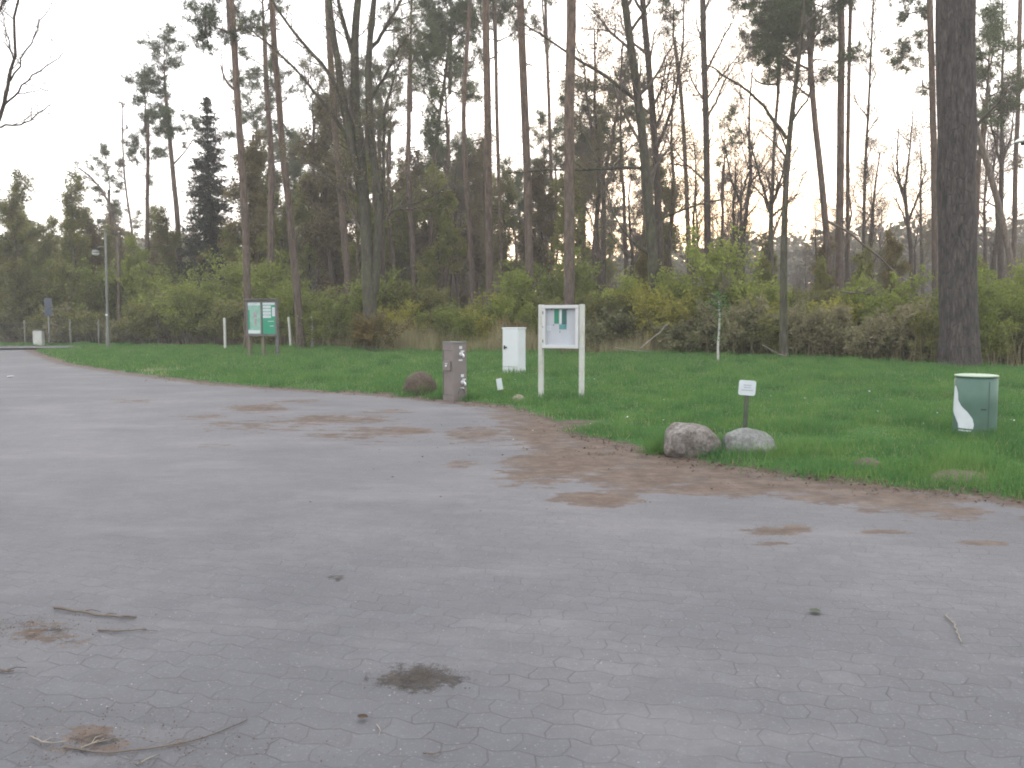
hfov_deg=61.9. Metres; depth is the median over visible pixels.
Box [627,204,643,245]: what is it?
pine tree
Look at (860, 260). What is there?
young tree
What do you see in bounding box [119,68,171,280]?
pine tree
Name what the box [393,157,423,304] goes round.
young tree
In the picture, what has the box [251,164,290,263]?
young tree
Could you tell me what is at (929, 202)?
broadleaf tree
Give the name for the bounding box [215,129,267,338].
young tree
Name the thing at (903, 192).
broadleaf tree
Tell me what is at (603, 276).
broadleaf tree
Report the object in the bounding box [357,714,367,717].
dead leaf
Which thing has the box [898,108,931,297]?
broadleaf tree
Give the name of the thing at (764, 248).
young tree
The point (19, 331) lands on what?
bramble bush
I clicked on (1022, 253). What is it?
broadleaf tree
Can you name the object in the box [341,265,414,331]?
leafy shrub
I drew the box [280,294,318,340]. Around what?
leafy shrub
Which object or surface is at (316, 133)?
pine tree
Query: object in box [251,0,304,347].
pine tree
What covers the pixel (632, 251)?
broadleaf tree
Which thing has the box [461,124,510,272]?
broadleaf tree
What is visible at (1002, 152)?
broadleaf tree
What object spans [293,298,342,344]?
leafy shrub
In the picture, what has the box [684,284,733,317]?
leafy shrub
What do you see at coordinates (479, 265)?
young tree
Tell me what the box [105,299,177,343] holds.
leafy shrub
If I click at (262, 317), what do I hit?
info board
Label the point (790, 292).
leafy shrub
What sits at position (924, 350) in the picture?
bramble bush
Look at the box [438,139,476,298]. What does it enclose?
pine tree
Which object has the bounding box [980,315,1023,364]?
leafy shrub
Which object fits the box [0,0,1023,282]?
sky
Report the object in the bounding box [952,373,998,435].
trash can
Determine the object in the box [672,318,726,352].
bramble bush
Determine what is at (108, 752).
stick
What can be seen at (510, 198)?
young tree
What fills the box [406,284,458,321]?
leafy shrub
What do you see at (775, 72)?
pine tree
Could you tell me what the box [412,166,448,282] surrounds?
young tree
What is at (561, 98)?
pine tree
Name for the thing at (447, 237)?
young tree
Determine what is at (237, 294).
leafy shrub
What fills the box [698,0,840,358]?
broadleaf tree
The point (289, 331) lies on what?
marker post
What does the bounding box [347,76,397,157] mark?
pine tree
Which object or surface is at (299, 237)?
young tree
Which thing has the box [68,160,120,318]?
dead snag
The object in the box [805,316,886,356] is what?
bramble bush
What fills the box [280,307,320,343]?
leafy shrub
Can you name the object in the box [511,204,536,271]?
pine tree
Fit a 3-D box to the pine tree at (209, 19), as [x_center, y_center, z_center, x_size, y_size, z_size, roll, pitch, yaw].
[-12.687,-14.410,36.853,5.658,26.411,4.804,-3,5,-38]
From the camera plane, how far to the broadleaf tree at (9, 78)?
16.53 m
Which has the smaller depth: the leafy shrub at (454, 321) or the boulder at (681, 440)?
the boulder at (681, 440)
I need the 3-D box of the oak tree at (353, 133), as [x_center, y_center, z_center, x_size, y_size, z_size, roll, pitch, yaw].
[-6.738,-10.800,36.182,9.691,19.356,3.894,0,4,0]
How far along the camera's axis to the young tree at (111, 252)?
63.60 m
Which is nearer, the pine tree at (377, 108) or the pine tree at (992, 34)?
the pine tree at (992, 34)
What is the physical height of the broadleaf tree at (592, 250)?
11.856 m
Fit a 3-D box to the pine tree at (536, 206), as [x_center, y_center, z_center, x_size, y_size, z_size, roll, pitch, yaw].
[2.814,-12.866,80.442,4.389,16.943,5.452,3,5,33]
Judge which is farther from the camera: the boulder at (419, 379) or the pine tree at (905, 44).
the pine tree at (905, 44)
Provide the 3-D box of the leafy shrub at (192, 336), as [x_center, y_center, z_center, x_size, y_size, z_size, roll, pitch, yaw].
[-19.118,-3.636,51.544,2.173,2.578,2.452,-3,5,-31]
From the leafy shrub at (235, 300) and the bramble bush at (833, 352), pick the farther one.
the leafy shrub at (235, 300)
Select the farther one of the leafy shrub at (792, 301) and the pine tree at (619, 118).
the pine tree at (619, 118)
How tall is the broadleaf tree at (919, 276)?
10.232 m
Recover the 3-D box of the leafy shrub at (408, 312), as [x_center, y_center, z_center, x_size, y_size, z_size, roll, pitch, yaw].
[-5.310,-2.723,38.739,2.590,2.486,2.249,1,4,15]
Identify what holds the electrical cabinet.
on the ground at (558, 421)
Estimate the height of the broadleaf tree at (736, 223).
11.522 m
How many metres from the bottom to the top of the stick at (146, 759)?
0.006 m
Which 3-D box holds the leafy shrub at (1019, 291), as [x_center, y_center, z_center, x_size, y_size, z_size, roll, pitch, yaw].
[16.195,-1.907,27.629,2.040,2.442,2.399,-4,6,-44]
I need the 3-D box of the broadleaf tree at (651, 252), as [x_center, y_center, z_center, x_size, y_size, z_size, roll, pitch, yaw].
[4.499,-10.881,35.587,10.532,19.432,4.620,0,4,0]
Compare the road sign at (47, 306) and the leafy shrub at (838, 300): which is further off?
the road sign at (47, 306)
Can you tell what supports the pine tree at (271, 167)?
on the ground at (558, 421)
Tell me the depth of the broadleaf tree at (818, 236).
84.75 m
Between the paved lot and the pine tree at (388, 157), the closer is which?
the paved lot
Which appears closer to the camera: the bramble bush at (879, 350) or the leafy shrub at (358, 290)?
the bramble bush at (879, 350)
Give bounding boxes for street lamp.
[91,232,109,347]
[1014,137,1023,144]
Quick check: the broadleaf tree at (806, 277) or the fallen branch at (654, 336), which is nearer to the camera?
the fallen branch at (654, 336)
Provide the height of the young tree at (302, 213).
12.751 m
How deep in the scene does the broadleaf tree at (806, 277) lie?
73.57 m
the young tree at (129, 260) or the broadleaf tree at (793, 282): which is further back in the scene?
the broadleaf tree at (793, 282)
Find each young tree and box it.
[0,168,38,310]
[0,230,31,339]
[2,206,34,260]
[15,202,40,291]
[29,212,62,280]
[31,240,41,276]
[44,170,94,340]
[51,243,63,305]
[57,231,86,303]
[58,216,82,274]
[74,208,104,338]
[97,224,119,324]
[104,213,135,276]
[111,243,126,275]
[116,234,151,301]
[122,231,140,269]
[143,204,170,275]
[149,205,183,338]
[149,225,175,284]
[174,240,187,283]
[186,229,199,261]
[191,244,213,289]
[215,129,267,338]
[217,223,240,339]
[235,216,255,298]
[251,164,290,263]
[254,211,291,287]
[266,191,299,280]
[266,242,290,285]
[286,169,329,295]
[292,93,360,296]
[295,164,337,292]
[309,157,361,296]
[332,127,392,289]
[370,167,408,284]
[385,179,423,303]
[391,146,449,291]
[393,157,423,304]
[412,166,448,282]
[413,159,467,295]
[448,137,492,307]
[448,152,477,307]
[464,172,510,300]
[480,169,525,292]
[493,266,507,295]
[511,158,562,304]
[533,220,554,297]
[549,155,591,302]
[585,239,592,296]
[590,216,620,288]
[630,250,648,293]
[633,222,647,282]
[639,156,685,280]
[663,254,676,284]
[751,254,773,297]
[754,234,779,294]
[764,253,778,293]
[809,235,838,292]
[811,256,833,298]
[849,242,875,291]
[874,236,898,295]
[880,229,913,314]
[886,253,909,309]
[977,257,987,283]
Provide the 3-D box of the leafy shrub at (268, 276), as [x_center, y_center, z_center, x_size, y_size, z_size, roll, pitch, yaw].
[-12.410,-4.468,44.274,3.496,5.381,4.112,-1,4,-11]
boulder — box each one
[403,371,436,395]
[664,422,720,457]
[720,428,775,455]
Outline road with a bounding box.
[0,346,74,347]
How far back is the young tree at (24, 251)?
57.43 m
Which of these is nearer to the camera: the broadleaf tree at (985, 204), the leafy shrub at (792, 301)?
the leafy shrub at (792, 301)
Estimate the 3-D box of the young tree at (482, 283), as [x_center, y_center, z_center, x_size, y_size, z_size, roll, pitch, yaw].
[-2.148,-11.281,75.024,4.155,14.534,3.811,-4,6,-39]
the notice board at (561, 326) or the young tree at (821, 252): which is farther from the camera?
the young tree at (821, 252)
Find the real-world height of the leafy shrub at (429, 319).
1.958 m
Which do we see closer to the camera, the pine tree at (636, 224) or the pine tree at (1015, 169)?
the pine tree at (1015, 169)
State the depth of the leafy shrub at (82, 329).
52.53 m
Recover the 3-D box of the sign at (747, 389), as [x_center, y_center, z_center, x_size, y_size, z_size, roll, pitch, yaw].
[3.003,0.379,10.950,0.224,0.869,0.081,0,4,0]
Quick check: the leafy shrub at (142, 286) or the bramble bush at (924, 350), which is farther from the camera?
the leafy shrub at (142, 286)
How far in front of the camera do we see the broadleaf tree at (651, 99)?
37.06 m
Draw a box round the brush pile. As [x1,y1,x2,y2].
[840,279,882,295]
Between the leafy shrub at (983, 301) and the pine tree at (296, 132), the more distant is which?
the pine tree at (296, 132)
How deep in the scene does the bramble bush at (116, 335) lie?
51.82 m
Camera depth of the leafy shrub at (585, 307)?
35.78 m
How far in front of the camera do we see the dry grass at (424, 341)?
33.83 m
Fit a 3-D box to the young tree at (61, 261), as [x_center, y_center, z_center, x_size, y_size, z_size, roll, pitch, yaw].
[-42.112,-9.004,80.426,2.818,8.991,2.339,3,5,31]
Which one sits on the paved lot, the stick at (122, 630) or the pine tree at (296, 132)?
the stick at (122, 630)
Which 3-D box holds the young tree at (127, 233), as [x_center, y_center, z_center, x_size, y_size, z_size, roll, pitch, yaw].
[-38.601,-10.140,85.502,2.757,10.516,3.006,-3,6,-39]
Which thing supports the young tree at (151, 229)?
on the ground at (558, 421)
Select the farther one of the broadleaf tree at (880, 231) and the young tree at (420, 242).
the broadleaf tree at (880, 231)
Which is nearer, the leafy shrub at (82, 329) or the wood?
the leafy shrub at (82, 329)
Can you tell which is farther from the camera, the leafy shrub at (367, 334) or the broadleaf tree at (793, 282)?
the broadleaf tree at (793, 282)
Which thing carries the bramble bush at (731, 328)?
on the ground at (558, 421)
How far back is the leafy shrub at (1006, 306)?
27.31 m
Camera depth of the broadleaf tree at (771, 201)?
39.24 m
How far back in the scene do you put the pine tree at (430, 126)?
54.83 m
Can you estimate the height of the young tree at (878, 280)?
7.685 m
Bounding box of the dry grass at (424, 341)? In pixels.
[279,316,1023,365]
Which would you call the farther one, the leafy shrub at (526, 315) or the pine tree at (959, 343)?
the leafy shrub at (526, 315)
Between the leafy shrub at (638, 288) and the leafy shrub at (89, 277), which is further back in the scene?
the leafy shrub at (89, 277)
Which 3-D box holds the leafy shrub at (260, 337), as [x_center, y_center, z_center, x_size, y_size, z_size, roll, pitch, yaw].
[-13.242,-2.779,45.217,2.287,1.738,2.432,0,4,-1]
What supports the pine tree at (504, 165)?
on the ground at (558, 421)
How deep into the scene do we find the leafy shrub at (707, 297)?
33.84 m
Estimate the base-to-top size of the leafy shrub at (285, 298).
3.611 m
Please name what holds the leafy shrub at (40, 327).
on the ground at (558, 421)
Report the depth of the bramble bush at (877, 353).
27.29 m
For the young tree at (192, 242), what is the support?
on the ground at (558, 421)
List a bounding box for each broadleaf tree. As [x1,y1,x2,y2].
[0,0,79,127]
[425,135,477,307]
[460,115,499,302]
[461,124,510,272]
[495,0,746,294]
[533,210,549,288]
[551,0,635,296]
[559,40,640,292]
[574,131,626,298]
[597,0,700,282]
[599,130,653,291]
[607,233,617,291]
[622,151,653,265]
[622,189,653,273]
[628,27,709,279]
[660,0,759,279]
[672,109,726,284]
[678,136,716,291]
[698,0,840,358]
[699,190,725,283]
[700,161,749,271]
[710,127,777,283]
[711,19,788,265]
[711,121,761,284]
[717,170,765,274]
[724,113,827,307]
[724,197,749,273]
[744,207,755,281]
[789,259,803,291]
[792,245,814,290]
[793,264,808,291]
[800,191,833,288]
[807,206,835,267]
[820,200,853,289]
[821,150,874,287]
[844,128,902,288]
[850,0,889,251]
[850,160,892,291]
[861,192,899,279]
[878,93,930,300]
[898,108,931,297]
[899,203,931,296]
[916,253,924,295]
[918,172,988,261]
[977,0,1023,279]
[977,125,993,260]
[978,90,1023,283]
[979,90,1021,282]
[1004,256,1019,277]
[1007,244,1023,276]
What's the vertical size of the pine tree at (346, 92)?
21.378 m
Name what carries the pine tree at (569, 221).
on the ground at (558, 421)
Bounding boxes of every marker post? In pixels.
[223,318,226,347]
[287,317,291,345]
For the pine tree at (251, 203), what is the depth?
58.66 m
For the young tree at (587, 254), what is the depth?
115.35 m
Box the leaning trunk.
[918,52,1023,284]
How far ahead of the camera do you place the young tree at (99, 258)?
58.53 m
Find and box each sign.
[44,298,52,342]
[738,380,755,427]
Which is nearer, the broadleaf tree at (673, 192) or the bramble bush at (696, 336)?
the bramble bush at (696, 336)
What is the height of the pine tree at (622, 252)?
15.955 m
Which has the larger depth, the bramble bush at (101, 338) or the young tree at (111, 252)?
the young tree at (111, 252)
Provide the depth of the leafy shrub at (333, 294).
40.79 m
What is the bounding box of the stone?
[514,394,524,400]
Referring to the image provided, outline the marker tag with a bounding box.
[496,378,502,391]
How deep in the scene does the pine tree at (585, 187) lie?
75.33 m
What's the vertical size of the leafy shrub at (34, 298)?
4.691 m
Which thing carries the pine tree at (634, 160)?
on the ground at (558, 421)
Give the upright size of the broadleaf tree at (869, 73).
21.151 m
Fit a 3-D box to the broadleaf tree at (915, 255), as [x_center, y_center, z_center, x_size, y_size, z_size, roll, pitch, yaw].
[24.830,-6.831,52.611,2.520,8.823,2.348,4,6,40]
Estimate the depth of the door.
50.21 m
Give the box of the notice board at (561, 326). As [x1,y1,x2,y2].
[538,304,584,397]
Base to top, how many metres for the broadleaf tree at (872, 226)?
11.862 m
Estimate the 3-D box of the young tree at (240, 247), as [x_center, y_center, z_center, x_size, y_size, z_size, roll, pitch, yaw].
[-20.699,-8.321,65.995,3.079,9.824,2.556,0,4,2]
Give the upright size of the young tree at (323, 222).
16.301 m
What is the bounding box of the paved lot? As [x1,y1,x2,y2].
[0,348,1023,767]
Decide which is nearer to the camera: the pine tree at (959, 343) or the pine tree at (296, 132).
the pine tree at (959, 343)
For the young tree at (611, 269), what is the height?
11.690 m
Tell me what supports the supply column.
on the paved lot
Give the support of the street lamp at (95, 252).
on the ground at (558, 421)
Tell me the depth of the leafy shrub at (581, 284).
39.88 m
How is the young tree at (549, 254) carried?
on the ground at (558, 421)
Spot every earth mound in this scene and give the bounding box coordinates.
[855,458,881,467]
[929,469,987,482]
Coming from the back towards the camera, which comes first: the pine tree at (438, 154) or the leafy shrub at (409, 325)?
the pine tree at (438, 154)
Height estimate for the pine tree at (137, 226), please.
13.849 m
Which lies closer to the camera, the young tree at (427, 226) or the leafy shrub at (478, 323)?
the leafy shrub at (478, 323)
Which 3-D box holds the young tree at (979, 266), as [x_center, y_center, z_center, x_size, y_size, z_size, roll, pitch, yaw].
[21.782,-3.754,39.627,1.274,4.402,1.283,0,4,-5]
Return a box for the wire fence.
[0,319,215,343]
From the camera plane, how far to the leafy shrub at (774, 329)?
29.88 m
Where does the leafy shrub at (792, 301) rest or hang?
on the ground at (558, 421)
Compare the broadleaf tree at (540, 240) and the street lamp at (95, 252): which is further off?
the broadleaf tree at (540, 240)
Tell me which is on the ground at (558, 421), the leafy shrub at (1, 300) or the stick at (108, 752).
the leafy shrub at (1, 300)
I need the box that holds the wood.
[40,211,1023,308]
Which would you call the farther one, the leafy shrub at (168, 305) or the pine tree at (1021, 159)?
the pine tree at (1021, 159)
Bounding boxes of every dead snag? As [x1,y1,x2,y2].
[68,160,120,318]
[116,100,134,254]
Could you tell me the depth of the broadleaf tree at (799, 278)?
70.90 m
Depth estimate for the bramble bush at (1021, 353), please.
26.27 m
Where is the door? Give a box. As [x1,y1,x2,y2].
[33,332,40,344]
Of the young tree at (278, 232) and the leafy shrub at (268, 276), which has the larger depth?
the young tree at (278, 232)
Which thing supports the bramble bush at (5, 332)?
on the ground at (558, 421)
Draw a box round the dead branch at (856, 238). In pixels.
[825,219,922,295]
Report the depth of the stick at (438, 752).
3.15 m
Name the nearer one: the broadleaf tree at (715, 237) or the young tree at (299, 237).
the young tree at (299, 237)
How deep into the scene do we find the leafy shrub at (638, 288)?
35.06 m
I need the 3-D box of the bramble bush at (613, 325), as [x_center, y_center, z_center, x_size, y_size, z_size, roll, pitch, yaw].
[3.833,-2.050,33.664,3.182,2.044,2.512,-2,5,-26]
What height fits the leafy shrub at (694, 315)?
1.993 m
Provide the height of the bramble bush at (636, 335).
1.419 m
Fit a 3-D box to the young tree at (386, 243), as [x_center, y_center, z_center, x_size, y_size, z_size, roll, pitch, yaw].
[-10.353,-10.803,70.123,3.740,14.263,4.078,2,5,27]
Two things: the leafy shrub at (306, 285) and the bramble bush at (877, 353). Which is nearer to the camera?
the bramble bush at (877, 353)
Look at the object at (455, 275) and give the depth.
61.10 m
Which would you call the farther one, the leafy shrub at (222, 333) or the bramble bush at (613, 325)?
the leafy shrub at (222, 333)
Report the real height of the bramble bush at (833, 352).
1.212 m
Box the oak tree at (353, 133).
[230,0,467,349]
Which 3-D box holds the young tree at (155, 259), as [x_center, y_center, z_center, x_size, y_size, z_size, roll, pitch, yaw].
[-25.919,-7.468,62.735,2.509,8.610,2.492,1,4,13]
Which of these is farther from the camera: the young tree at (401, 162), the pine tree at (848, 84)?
the young tree at (401, 162)
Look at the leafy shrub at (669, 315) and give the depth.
33.43 m
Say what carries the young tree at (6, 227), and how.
on the ground at (558, 421)
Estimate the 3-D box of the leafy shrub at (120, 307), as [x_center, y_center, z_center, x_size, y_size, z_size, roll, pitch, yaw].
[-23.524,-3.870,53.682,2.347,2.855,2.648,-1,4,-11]
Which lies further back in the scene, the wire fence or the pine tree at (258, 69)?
the pine tree at (258, 69)
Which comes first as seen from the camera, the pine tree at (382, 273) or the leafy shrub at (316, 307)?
the leafy shrub at (316, 307)
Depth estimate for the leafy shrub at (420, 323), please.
37.85 m
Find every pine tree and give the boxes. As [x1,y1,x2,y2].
[83,142,125,268]
[93,217,105,249]
[102,200,144,250]
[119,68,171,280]
[130,20,202,338]
[180,0,268,348]
[180,224,188,261]
[207,189,234,226]
[217,72,282,163]
[229,0,291,340]
[234,173,264,240]
[241,47,302,214]
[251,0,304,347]
[264,135,304,276]
[273,123,311,245]
[276,165,309,294]
[292,46,328,296]
[305,95,362,228]
[308,0,354,345]
[318,46,364,291]
[340,105,370,227]
[346,57,401,238]
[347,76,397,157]
[359,48,414,286]
[373,69,410,291]
[376,0,442,302]
[383,0,492,280]
[386,18,483,307]
[416,128,477,289]
[418,134,474,304]
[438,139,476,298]
[443,0,481,309]
[450,0,533,291]
[461,214,496,307]
[479,0,514,305]
[495,155,523,259]
[505,168,531,261]
[508,0,547,298]
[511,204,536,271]
[515,169,535,271]
[516,108,564,292]
[520,156,559,298]
[527,0,563,296]
[539,114,575,275]
[546,106,625,273]
[551,75,612,266]
[557,0,596,350]
[560,134,606,263]
[584,47,653,289]
[600,205,622,295]
[606,171,631,292]
[616,222,632,288]
[622,106,668,276]
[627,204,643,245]
[651,0,703,282]
[710,93,747,264]
[724,0,874,289]
[735,0,793,282]
[822,7,857,290]
[829,0,864,290]
[876,0,978,298]
[935,0,981,368]
[976,0,1023,237]
[997,83,1023,267]
[1004,0,1023,271]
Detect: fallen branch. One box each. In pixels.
[614,346,648,351]
[640,322,668,348]
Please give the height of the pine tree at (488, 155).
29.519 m
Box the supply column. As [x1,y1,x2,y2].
[442,341,466,400]
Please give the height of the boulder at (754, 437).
0.439 m
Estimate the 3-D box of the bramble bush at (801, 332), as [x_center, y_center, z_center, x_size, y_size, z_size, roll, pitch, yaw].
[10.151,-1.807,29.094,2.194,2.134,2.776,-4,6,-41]
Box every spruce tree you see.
[172,95,257,339]
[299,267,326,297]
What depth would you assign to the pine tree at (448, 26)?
59.23 m
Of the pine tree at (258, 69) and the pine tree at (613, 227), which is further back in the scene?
the pine tree at (613, 227)
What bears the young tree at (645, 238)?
on the ground at (558, 421)
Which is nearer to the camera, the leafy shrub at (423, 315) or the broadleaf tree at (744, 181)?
the leafy shrub at (423, 315)
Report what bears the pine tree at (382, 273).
on the ground at (558, 421)
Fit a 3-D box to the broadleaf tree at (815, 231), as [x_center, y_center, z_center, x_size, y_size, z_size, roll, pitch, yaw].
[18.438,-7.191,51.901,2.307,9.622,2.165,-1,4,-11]
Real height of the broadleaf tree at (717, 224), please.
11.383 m
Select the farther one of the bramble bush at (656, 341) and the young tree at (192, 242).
the young tree at (192, 242)
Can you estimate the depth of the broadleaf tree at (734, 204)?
41.41 m
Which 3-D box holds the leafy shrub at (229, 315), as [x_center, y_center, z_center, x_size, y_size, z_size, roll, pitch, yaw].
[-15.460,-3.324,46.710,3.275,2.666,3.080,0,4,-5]
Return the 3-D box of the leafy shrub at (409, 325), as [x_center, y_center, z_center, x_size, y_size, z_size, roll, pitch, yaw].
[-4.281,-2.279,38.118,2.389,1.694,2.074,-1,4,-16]
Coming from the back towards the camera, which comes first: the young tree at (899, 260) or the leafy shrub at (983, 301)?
the young tree at (899, 260)
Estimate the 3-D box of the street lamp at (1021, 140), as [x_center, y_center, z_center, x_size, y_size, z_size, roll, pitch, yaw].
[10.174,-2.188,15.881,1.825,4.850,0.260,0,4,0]
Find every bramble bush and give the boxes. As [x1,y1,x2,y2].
[0,309,27,340]
[4,314,45,341]
[40,301,91,342]
[88,322,111,341]
[99,319,139,343]
[110,314,153,342]
[585,306,644,350]
[585,312,601,347]
[622,322,653,347]
[649,319,711,352]
[649,332,671,350]
[654,312,710,351]
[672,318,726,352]
[694,291,769,352]
[697,336,739,354]
[733,337,759,353]
[734,308,801,354]
[787,301,852,355]
[793,295,853,310]
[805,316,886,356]
[822,327,851,357]
[840,321,909,359]
[842,297,936,361]
[862,338,889,359]
[905,338,937,362]
[983,337,1023,362]
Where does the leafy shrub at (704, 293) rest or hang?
on the ground at (558, 421)
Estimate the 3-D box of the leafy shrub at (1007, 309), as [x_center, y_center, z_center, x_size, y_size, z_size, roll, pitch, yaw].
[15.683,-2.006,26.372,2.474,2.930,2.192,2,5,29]
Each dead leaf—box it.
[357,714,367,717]
[809,608,820,611]
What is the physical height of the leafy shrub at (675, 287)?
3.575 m
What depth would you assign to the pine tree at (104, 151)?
68.90 m
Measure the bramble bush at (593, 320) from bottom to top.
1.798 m
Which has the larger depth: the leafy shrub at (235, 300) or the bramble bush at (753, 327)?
the leafy shrub at (235, 300)
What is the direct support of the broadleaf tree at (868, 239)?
on the ground at (558, 421)
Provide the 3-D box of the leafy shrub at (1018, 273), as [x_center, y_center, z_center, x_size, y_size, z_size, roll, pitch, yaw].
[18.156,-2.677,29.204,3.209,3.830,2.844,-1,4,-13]
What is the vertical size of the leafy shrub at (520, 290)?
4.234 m
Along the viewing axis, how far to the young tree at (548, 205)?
56.63 m
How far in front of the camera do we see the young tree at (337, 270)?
57.32 m
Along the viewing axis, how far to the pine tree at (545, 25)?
58.54 m
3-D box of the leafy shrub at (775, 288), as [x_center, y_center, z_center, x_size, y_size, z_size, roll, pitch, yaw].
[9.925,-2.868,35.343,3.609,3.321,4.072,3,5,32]
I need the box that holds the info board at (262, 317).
[243,299,278,355]
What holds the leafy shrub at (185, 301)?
on the ground at (558, 421)
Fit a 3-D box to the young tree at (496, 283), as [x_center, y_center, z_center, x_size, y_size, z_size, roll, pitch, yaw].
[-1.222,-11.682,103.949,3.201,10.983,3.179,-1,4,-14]
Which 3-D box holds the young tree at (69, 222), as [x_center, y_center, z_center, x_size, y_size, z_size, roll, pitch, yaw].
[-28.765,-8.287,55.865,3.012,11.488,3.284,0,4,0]
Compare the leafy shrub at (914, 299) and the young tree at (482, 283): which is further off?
the young tree at (482, 283)
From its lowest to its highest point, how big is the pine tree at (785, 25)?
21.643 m
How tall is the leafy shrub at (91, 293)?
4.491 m
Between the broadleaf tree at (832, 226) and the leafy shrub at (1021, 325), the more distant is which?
the broadleaf tree at (832, 226)
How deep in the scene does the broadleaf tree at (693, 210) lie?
48.74 m
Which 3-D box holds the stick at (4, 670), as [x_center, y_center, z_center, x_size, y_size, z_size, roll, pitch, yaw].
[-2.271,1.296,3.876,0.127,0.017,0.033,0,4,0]
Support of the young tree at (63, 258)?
on the ground at (558, 421)
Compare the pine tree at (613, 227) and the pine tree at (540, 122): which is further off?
the pine tree at (613, 227)
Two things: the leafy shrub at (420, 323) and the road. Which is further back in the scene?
the road
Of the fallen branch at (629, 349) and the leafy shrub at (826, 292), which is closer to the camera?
the fallen branch at (629, 349)
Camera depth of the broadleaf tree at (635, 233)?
68.41 m
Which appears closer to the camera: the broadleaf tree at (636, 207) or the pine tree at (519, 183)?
the broadleaf tree at (636, 207)
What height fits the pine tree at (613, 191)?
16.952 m
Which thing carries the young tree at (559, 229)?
on the ground at (558, 421)
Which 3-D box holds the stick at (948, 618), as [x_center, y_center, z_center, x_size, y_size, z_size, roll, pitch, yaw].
[2.283,1.259,4.395,0.026,0.012,0.417,1,4,17]
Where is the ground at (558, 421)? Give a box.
[0,331,1023,497]
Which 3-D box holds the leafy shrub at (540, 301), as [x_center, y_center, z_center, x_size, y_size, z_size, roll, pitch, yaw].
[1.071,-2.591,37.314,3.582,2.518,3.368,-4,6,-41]
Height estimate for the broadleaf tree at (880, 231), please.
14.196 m
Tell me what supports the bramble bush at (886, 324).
on the ground at (558, 421)
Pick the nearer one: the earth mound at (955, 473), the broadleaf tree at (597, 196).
the earth mound at (955, 473)
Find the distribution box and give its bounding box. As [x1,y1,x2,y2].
[32,330,44,345]
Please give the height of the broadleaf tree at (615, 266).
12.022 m
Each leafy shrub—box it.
[0,273,61,339]
[0,284,30,338]
[21,314,47,337]
[23,305,71,340]
[36,278,114,339]
[46,257,139,340]
[58,256,129,323]
[59,310,109,341]
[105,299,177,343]
[119,300,150,342]
[122,253,212,341]
[135,279,214,343]
[144,284,200,343]
[167,278,213,343]
[178,309,206,342]
[182,248,266,343]
[183,276,234,340]
[191,310,223,342]
[195,298,253,344]
[207,318,237,344]
[218,297,256,342]
[234,246,301,344]
[239,317,274,342]
[263,275,321,343]
[273,276,319,343]
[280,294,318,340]
[280,302,327,343]
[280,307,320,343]
[282,286,339,344]
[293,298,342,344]
[312,285,395,342]
[315,291,362,345]
[340,326,361,347]
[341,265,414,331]
[345,309,414,351]
[359,278,418,325]
[377,296,425,340]
[388,314,431,343]
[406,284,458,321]
[411,307,435,340]
[414,308,469,340]
[415,304,446,339]
[429,298,507,343]
[458,308,508,344]
[464,288,523,330]
[483,258,553,329]
[489,296,537,337]
[491,316,529,341]
[514,295,561,329]
[534,245,607,304]
[556,298,612,320]
[578,290,637,327]
[583,265,645,314]
[611,276,678,325]
[624,280,697,342]
[637,270,698,322]
[643,260,701,312]
[681,219,763,308]
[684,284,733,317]
[686,287,738,302]
[688,286,712,319]
[689,306,732,324]
[707,289,779,319]
[733,273,792,311]
[734,280,795,311]
[739,316,811,354]
[772,307,827,352]
[788,289,837,307]
[795,286,844,306]
[803,289,894,327]
[836,264,936,327]
[898,293,938,310]
[908,307,938,362]
[920,267,1012,348]
[936,251,1021,308]
[979,272,1023,361]
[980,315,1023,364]
[983,287,1023,359]
[1000,300,1022,361]
[1002,287,1023,345]
[1003,251,1023,303]
[1010,306,1023,352]
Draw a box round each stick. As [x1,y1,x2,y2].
[0,666,26,671]
[29,736,66,743]
[54,606,136,618]
[63,719,247,753]
[81,733,114,747]
[97,629,157,631]
[136,754,157,764]
[423,746,466,759]
[945,614,961,642]
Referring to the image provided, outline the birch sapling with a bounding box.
[705,270,733,358]
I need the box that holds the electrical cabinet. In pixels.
[502,327,525,373]
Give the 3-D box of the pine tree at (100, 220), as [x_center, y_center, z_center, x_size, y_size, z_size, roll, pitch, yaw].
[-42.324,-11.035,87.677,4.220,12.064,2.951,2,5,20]
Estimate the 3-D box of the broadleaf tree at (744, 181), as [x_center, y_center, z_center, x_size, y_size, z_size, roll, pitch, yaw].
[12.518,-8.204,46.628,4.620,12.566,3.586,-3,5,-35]
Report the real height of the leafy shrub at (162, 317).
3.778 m
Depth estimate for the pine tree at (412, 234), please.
53.40 m
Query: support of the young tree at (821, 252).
on the ground at (558, 421)

